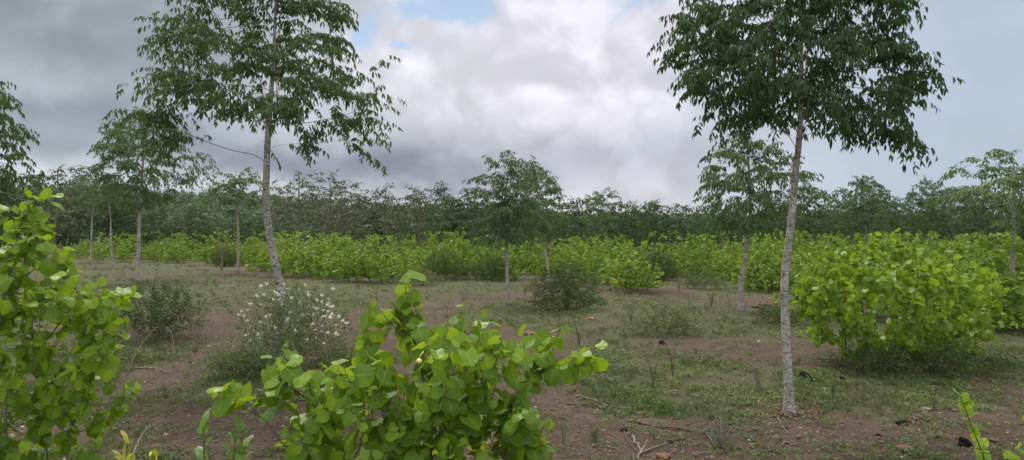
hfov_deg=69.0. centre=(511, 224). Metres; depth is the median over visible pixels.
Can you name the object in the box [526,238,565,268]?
shrub
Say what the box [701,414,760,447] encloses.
weed
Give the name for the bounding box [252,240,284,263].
shrub
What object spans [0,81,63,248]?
tree
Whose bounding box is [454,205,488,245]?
tree
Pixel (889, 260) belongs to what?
shrub
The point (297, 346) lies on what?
flowering bush
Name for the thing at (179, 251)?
shrub
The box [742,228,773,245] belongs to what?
tree
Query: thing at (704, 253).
shrub
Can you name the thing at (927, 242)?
shrub
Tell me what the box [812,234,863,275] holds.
shrub
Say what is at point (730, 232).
tree
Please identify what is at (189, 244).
shrub
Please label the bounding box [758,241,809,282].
shrub
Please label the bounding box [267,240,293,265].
shrub
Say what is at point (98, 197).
tree
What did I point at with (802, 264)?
shrub
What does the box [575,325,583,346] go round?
weed
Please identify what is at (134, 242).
shrub
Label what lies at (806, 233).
shrub
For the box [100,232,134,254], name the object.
shrub
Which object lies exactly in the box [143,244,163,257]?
shrub
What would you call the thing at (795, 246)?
shrub
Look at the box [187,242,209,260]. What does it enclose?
shrub
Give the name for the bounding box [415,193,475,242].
tree
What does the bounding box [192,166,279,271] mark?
tree
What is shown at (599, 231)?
tree
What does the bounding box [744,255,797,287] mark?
bush
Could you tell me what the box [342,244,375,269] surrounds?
shrub
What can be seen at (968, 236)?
shrub
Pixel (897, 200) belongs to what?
tree
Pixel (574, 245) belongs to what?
shrub
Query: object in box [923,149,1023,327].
tree
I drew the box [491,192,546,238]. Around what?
tree
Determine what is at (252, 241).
shrub
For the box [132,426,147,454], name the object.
stick
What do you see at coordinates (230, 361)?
bush
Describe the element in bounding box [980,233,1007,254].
shrub
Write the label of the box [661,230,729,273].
shrub
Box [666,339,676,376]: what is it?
weed
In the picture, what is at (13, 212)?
tree
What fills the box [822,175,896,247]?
tree
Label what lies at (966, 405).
shrub
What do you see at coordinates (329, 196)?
tree
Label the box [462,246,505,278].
shrub
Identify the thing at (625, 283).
shrub
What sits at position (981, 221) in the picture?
tree
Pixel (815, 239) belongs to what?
tree
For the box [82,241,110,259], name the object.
shrub
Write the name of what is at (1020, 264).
shrub
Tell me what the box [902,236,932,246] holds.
shrub
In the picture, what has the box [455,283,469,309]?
weed
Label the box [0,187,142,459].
shrub
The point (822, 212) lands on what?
tree
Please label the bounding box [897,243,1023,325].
shrub
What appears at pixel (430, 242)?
shrub
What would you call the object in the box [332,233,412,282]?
shrub
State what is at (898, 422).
clod
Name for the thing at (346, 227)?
tree
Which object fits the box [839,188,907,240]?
tree
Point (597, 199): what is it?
tree
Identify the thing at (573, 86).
sky
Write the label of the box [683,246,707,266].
shrub
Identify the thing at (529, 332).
stone
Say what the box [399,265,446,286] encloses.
bush
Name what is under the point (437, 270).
bush
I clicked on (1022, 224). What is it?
tree
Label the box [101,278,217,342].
bush
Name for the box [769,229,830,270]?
shrub
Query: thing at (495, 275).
bush
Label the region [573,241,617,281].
shrub
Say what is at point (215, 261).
bush
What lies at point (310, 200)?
tree
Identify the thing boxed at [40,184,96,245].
tree
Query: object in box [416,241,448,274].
shrub
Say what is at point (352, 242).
shrub
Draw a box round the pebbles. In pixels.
[21,338,1007,459]
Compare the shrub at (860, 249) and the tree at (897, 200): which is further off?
the tree at (897, 200)
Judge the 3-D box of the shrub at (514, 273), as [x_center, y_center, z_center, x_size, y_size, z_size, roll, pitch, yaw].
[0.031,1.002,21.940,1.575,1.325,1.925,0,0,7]
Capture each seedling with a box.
[112,430,157,459]
[194,409,252,459]
[1003,442,1021,459]
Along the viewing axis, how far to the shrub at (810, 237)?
26.69 m
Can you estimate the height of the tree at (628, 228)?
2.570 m
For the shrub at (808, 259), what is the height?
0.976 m
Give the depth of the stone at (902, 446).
5.22 m
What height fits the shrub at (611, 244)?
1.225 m
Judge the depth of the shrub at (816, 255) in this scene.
21.77 m
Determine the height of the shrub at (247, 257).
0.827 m
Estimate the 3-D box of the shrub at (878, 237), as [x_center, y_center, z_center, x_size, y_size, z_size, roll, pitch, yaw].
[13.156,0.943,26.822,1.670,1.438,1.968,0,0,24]
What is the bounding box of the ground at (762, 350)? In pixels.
[0,231,1023,459]
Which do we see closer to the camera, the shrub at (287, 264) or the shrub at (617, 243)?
the shrub at (617, 243)
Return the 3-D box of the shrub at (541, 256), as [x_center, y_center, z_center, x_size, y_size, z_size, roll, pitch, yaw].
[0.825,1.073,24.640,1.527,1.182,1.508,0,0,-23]
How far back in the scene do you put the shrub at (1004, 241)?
23.91 m
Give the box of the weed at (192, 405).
[178,392,199,409]
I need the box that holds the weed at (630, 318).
[628,306,635,322]
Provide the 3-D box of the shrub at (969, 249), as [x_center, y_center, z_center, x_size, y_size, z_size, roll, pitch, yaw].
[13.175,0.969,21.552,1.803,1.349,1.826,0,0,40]
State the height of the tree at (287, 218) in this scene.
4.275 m
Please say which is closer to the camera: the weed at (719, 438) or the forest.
the weed at (719, 438)
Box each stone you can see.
[516,331,533,335]
[655,452,669,459]
[751,303,770,307]
[894,444,912,451]
[915,415,924,420]
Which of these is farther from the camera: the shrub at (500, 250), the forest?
the forest
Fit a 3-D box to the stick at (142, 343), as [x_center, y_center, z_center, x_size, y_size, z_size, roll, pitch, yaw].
[-4.172,1.456,8.807,0.453,0.283,2.006,0,0,-20]
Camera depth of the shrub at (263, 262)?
25.29 m
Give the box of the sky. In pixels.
[0,0,1023,214]
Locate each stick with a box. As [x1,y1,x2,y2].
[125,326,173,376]
[127,367,167,372]
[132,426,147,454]
[567,402,642,409]
[576,395,605,405]
[631,435,667,459]
[635,407,723,449]
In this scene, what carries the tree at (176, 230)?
on the ground at (762, 350)
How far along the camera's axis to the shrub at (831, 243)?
25.07 m
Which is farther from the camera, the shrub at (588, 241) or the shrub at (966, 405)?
the shrub at (588, 241)
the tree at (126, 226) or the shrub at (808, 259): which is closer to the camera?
the shrub at (808, 259)
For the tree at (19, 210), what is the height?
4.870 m
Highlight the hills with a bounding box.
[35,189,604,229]
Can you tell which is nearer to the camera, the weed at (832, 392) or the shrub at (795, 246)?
the weed at (832, 392)
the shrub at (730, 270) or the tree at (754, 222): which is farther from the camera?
the shrub at (730, 270)
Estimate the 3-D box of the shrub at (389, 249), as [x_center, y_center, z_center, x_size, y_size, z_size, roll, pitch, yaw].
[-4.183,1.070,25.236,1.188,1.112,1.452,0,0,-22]
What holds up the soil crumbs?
on the ground at (762, 350)
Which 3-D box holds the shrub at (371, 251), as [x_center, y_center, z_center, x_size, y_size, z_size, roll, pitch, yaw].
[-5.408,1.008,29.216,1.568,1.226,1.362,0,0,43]
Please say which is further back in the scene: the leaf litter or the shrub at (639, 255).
the shrub at (639, 255)
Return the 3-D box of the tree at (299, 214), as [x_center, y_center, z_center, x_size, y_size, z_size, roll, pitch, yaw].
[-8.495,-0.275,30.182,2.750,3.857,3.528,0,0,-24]
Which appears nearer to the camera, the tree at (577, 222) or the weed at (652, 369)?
the weed at (652, 369)
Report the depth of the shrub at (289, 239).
26.85 m
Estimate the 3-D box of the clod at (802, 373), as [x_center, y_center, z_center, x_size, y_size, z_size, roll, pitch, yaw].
[3.022,1.553,7.678,0.111,0.088,0.112,0,0,-32]
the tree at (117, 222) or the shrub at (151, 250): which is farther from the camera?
the tree at (117, 222)
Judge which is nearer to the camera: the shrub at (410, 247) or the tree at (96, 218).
the shrub at (410, 247)
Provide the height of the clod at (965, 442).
0.108 m
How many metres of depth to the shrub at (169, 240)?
35.98 m
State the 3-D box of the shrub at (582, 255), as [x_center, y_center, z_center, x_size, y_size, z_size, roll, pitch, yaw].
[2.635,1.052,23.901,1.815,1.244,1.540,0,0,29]
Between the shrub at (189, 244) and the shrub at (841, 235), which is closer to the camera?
the shrub at (841, 235)
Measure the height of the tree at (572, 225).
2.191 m
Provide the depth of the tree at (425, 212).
44.26 m
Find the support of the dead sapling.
on the ground at (762, 350)
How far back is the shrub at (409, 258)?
22.11 m
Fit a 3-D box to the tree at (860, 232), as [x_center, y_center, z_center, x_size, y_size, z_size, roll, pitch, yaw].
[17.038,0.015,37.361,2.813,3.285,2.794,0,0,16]
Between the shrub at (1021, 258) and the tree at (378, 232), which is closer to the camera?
the shrub at (1021, 258)
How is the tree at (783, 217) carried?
on the ground at (762, 350)
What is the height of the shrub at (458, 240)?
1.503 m
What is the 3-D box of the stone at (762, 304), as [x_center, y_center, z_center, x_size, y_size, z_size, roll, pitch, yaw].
[4.738,1.547,14.155,0.449,0.120,0.208,0,0,-16]
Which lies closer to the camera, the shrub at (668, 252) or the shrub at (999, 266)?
the shrub at (999, 266)
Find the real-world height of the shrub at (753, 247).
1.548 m
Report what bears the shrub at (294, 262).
on the ground at (762, 350)
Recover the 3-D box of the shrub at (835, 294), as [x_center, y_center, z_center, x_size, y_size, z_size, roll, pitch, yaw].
[4.441,0.937,8.627,2.829,1.809,1.651,0,0,-26]
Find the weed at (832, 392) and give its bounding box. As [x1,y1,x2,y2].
[829,380,839,402]
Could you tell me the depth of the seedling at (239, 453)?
2.24 m
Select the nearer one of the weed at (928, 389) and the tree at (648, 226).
the weed at (928, 389)
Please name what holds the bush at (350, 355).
on the ground at (762, 350)
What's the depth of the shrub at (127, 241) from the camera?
35.42 m
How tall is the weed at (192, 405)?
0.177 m
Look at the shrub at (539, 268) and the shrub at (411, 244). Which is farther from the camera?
the shrub at (411, 244)
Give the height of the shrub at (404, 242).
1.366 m
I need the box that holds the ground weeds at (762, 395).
[0,267,1023,459]
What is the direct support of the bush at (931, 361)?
on the ground at (762, 350)
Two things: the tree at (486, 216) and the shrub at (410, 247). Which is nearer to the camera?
the shrub at (410, 247)
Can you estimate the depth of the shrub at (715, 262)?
21.45 m
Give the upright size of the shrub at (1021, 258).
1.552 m
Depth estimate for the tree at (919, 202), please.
25.85 m
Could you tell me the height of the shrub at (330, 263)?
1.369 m
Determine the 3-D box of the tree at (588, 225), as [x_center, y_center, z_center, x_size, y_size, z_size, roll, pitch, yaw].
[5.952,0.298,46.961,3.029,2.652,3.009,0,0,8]
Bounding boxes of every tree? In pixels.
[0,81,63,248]
[0,194,19,240]
[2,181,48,246]
[12,164,114,252]
[30,165,137,247]
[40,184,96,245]
[61,177,128,261]
[64,176,149,243]
[74,174,143,266]
[77,102,218,280]
[98,0,406,360]
[101,208,153,240]
[114,212,162,250]
[141,198,173,243]
[147,204,168,235]
[158,204,207,243]
[163,219,193,241]
[166,205,212,244]
[175,206,213,249]
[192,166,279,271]
[208,218,234,247]
[226,213,257,245]
[243,217,274,246]
[249,184,309,248]
[259,194,310,251]
[270,171,342,246]
[274,169,368,238]
[281,191,327,229]
[302,182,384,249]
[302,191,348,240]
[324,198,365,247]
[335,192,373,233]
[352,187,407,247]
[358,183,401,245]
[381,184,458,251]
[393,191,451,246]
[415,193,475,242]
[421,181,455,228]
[441,191,493,248]
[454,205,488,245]
[455,150,556,303]
[461,207,527,258]
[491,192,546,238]
[501,187,575,265]
[504,154,568,281]
[534,216,584,252]
[552,196,614,241]
[577,187,629,236]
[579,201,645,251]
[581,221,615,253]
[583,209,619,243]
[612,200,656,258]
[627,199,689,246]
[637,199,669,246]
[647,0,964,415]
[649,203,707,254]
[676,216,723,257]
[681,130,835,311]
[707,218,744,250]
[714,218,745,246]
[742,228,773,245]
[756,184,848,244]
[760,194,808,243]
[769,201,808,240]
[810,204,853,246]
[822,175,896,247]
[822,192,873,243]
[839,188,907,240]
[839,206,893,246]
[862,196,926,240]
[897,205,958,251]
[898,175,959,246]
[905,188,999,244]
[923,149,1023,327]
[936,186,999,243]
[944,186,1023,248]
[953,192,1011,241]
[979,203,1023,242]
[996,193,1023,240]
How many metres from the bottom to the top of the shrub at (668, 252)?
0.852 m
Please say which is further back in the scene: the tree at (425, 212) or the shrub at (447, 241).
the tree at (425, 212)
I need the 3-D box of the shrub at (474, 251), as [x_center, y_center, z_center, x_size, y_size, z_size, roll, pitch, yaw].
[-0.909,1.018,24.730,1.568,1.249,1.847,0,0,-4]
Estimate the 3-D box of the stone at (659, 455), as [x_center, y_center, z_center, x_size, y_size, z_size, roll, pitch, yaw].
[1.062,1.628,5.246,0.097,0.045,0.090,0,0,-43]
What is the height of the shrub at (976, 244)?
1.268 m
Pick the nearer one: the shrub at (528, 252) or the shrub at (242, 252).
the shrub at (528, 252)
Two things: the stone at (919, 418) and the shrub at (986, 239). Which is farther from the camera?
the shrub at (986, 239)
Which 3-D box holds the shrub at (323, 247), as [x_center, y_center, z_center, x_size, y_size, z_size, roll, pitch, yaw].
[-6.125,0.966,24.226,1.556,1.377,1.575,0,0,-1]
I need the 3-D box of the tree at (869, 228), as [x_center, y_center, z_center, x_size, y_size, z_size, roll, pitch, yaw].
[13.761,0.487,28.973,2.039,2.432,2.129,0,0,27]
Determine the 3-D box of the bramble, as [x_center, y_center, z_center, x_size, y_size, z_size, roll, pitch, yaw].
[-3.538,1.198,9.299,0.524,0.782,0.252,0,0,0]
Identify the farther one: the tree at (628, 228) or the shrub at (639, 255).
the tree at (628, 228)
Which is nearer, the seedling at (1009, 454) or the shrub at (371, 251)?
the seedling at (1009, 454)
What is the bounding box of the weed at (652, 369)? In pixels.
[645,354,660,387]
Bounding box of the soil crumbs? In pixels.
[7,299,1023,459]
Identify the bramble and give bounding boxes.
[209,290,249,346]
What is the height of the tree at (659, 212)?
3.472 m
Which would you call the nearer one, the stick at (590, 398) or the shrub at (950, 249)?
the stick at (590, 398)
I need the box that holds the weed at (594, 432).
[586,425,602,440]
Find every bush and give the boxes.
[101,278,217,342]
[185,341,274,379]
[204,245,244,266]
[226,279,370,384]
[309,335,397,373]
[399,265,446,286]
[419,248,469,280]
[466,252,512,281]
[525,259,608,311]
[605,265,658,288]
[621,302,708,339]
[639,251,680,281]
[680,266,728,289]
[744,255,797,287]
[748,299,808,323]
[812,333,1023,379]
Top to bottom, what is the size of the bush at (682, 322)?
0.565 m
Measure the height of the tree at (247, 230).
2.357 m
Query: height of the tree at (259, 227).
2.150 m
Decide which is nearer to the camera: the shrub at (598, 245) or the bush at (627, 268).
the bush at (627, 268)
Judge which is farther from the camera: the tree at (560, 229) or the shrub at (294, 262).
the tree at (560, 229)
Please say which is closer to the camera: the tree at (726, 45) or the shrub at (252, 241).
the tree at (726, 45)
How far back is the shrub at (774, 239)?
23.26 m
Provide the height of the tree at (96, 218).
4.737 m
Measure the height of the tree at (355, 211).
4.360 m
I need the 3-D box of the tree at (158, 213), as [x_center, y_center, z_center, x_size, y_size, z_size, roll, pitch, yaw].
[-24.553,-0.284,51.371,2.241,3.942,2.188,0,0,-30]
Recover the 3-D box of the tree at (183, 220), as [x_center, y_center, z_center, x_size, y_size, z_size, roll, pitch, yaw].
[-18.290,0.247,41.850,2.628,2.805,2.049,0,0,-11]
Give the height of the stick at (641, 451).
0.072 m
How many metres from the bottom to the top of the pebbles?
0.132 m
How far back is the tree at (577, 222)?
40.01 m
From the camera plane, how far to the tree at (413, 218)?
29.16 m
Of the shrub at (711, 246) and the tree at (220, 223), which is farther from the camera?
the tree at (220, 223)
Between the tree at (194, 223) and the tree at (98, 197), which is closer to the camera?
the tree at (98, 197)
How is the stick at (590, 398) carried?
on the ground at (762, 350)
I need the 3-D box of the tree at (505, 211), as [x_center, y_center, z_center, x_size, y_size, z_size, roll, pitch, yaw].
[-0.143,0.068,15.023,2.020,3.174,2.372,0,0,0]
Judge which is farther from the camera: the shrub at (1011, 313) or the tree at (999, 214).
the tree at (999, 214)
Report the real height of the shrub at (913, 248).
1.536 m
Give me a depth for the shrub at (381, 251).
22.79 m
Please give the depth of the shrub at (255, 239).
36.31 m
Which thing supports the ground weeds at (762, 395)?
on the ground at (762, 350)
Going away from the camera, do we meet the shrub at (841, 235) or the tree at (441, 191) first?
the shrub at (841, 235)
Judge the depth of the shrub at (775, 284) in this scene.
17.36 m
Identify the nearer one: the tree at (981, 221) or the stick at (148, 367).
the stick at (148, 367)
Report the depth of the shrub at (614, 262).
19.69 m
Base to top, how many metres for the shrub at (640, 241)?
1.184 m
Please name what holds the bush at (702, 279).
on the ground at (762, 350)
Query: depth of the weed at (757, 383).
7.10 m
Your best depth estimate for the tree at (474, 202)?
33.03 m
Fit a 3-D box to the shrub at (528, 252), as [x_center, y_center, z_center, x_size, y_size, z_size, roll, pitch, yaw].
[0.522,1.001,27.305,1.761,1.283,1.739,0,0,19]
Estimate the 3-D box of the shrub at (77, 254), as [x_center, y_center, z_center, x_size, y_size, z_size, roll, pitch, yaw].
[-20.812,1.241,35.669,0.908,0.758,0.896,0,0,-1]
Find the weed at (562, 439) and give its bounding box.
[557,416,574,444]
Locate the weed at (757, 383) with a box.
[747,358,769,392]
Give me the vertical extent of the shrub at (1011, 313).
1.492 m
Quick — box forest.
[2,182,1008,225]
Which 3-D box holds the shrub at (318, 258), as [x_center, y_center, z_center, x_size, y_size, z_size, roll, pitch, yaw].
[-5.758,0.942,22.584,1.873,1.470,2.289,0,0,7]
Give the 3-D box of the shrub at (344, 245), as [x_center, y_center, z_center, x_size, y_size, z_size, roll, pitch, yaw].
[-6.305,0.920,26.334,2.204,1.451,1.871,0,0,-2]
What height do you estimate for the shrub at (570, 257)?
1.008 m
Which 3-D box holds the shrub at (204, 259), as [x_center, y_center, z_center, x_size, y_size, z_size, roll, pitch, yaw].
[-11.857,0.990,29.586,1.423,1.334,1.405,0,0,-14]
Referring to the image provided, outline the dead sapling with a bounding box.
[217,229,227,269]
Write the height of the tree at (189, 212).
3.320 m
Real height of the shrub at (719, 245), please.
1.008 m
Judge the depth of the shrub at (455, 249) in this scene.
26.91 m
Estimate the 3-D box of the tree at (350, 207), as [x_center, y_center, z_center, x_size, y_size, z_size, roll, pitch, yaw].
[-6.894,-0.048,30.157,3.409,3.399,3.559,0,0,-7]
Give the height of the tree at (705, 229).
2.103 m
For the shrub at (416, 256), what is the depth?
23.70 m
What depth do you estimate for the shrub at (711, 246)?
24.31 m
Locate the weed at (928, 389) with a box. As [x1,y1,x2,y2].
[921,383,941,409]
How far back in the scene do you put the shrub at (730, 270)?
20.81 m
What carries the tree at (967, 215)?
on the ground at (762, 350)
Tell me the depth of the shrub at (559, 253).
25.01 m
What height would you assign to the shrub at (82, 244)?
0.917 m
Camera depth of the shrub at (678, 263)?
22.88 m
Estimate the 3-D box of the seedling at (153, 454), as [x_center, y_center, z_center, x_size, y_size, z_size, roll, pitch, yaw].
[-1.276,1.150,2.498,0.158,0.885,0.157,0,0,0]
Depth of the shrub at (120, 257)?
32.48 m
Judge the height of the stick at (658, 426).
0.150 m
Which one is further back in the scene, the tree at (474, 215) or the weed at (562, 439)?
the tree at (474, 215)
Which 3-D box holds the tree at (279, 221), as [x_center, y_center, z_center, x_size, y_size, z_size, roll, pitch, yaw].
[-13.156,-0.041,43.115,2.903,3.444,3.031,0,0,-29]
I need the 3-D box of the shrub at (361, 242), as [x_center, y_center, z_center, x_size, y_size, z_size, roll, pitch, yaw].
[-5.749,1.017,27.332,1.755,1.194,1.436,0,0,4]
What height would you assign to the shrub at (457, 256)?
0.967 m
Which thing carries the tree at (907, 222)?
on the ground at (762, 350)
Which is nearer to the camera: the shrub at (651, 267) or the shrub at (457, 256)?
the shrub at (651, 267)
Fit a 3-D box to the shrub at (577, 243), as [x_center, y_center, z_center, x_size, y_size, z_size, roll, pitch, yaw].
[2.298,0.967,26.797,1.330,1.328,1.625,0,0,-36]
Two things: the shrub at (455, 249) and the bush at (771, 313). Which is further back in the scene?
the shrub at (455, 249)
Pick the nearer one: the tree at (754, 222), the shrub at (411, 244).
the tree at (754, 222)
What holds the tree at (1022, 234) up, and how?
on the ground at (762, 350)
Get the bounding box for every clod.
[799,371,810,377]
[895,420,907,425]
[958,437,971,447]
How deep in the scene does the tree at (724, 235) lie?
35.40 m
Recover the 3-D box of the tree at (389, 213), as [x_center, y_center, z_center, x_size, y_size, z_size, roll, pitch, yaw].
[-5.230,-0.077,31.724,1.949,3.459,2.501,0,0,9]
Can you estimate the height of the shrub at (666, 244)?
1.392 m
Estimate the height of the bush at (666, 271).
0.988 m
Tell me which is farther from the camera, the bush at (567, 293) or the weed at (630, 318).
the bush at (567, 293)
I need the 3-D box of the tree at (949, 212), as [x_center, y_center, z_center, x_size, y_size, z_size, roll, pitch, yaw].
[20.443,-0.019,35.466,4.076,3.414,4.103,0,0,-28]
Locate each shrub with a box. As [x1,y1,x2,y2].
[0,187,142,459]
[69,243,88,257]
[74,239,92,254]
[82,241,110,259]
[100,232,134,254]
[103,231,144,258]
[113,245,132,260]
[122,233,146,250]
[140,242,168,261]
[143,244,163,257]
[144,231,171,250]
[156,233,188,257]
[158,240,199,262]
[159,240,191,260]
[171,232,206,255]
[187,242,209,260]
[194,233,231,264]
[206,269,608,459]
[207,230,246,259]
[226,245,246,264]
[233,232,264,253]
[239,245,262,263]
[244,230,274,249]
[245,230,314,275]
[245,242,280,270]
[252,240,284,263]
[262,231,308,265]
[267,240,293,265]
[280,238,311,269]
[291,232,352,278]
[302,233,346,273]
[309,231,354,257]
[320,235,378,281]
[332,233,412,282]
[336,238,373,268]
[340,236,380,253]
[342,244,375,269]
[357,245,402,274]
[365,235,393,255]
[369,241,406,265]
[379,246,426,273]
[380,237,426,274]
[385,232,426,250]
[392,239,426,265]
[394,235,437,254]
[411,230,454,263]
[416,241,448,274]
[416,242,452,267]
[434,230,465,258]
[438,228,473,268]
[438,232,489,278]
[451,245,471,268]
[462,237,504,272]
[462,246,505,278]
[467,240,495,265]
[485,239,538,278]
[491,242,514,261]
[497,243,529,271]
[504,238,549,267]
[514,241,553,272]
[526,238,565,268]
[528,251,557,275]
[549,246,589,274]
[553,242,584,271]
[556,234,600,263]
[566,236,588,259]
[571,240,608,275]
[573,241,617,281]
[576,240,607,266]
[581,231,656,279]
[583,237,610,255]
[595,242,656,281]
[597,240,671,291]
[608,239,635,263]
[624,246,658,270]
[632,236,660,258]
[634,247,664,270]
[654,231,688,256]
[656,247,680,268]
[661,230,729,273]
[662,252,690,277]
[675,231,708,262]
[680,250,711,275]
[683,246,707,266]
[687,234,739,271]
[697,245,720,260]
[701,252,733,278]
[712,233,754,272]
[712,240,725,250]
[713,249,745,279]
[727,236,784,287]
[735,229,801,275]
[744,245,798,292]
[757,233,798,257]
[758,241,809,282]
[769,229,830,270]
[770,238,817,263]
[771,250,860,314]
[783,230,818,256]
[789,228,1017,369]
[792,243,908,315]
[792,251,821,278]
[793,231,831,264]
[796,241,842,275]
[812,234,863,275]
[819,239,856,250]
[830,231,872,255]
[832,237,889,275]
[854,231,900,252]
[867,241,956,303]
[867,246,913,273]
[882,229,933,271]
[886,234,953,258]
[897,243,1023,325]
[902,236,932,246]
[909,230,968,271]
[927,236,1023,315]
[934,235,1002,275]
[947,233,978,256]
[948,236,1002,266]
[951,387,1023,459]
[960,232,1016,274]
[963,238,1023,331]
[973,235,1006,267]
[979,230,1023,275]
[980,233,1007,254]
[990,234,1023,271]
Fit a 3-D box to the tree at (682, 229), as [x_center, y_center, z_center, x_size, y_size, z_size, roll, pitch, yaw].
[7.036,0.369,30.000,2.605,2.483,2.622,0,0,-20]
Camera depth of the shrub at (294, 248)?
25.20 m
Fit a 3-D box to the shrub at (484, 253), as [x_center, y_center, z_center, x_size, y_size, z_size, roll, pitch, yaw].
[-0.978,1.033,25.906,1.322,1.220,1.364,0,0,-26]
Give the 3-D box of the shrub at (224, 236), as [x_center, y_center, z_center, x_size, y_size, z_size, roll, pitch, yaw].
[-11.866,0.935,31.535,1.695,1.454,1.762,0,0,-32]
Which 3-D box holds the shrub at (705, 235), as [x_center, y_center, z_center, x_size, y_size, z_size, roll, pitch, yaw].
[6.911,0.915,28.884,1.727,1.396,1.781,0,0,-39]
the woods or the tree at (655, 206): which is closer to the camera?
the tree at (655, 206)
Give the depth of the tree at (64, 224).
46.09 m
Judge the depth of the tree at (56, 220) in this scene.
42.63 m
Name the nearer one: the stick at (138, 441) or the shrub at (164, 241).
the stick at (138, 441)
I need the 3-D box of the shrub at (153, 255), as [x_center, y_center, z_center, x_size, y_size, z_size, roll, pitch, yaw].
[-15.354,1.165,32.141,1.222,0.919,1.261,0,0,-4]
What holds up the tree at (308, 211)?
on the ground at (762, 350)
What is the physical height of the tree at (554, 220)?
3.632 m
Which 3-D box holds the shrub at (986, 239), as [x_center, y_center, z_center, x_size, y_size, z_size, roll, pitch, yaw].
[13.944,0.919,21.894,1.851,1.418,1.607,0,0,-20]
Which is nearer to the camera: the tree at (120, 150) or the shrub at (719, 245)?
the tree at (120, 150)
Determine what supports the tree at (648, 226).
on the ground at (762, 350)
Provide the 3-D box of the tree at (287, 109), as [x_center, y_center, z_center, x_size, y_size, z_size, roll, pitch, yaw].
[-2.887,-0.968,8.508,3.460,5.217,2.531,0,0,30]
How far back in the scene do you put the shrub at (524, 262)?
24.34 m
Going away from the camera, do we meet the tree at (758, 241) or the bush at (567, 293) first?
the bush at (567, 293)
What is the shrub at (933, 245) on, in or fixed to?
on the ground at (762, 350)
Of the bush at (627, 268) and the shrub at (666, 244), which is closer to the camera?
the bush at (627, 268)
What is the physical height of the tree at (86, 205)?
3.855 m
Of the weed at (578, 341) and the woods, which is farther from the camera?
the woods
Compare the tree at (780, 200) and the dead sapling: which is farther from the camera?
the tree at (780, 200)
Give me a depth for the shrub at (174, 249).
32.84 m
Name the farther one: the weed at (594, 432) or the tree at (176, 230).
the tree at (176, 230)
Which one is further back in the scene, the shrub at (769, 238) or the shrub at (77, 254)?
the shrub at (77, 254)
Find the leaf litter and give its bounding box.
[12,291,1023,459]
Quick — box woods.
[4,211,1010,248]
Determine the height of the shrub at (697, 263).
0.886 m
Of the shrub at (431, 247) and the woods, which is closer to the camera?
the shrub at (431, 247)
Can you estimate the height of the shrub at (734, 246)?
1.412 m
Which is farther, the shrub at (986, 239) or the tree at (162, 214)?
the tree at (162, 214)
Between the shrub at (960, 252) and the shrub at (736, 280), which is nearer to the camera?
the shrub at (960, 252)
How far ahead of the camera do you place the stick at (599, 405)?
6.62 m

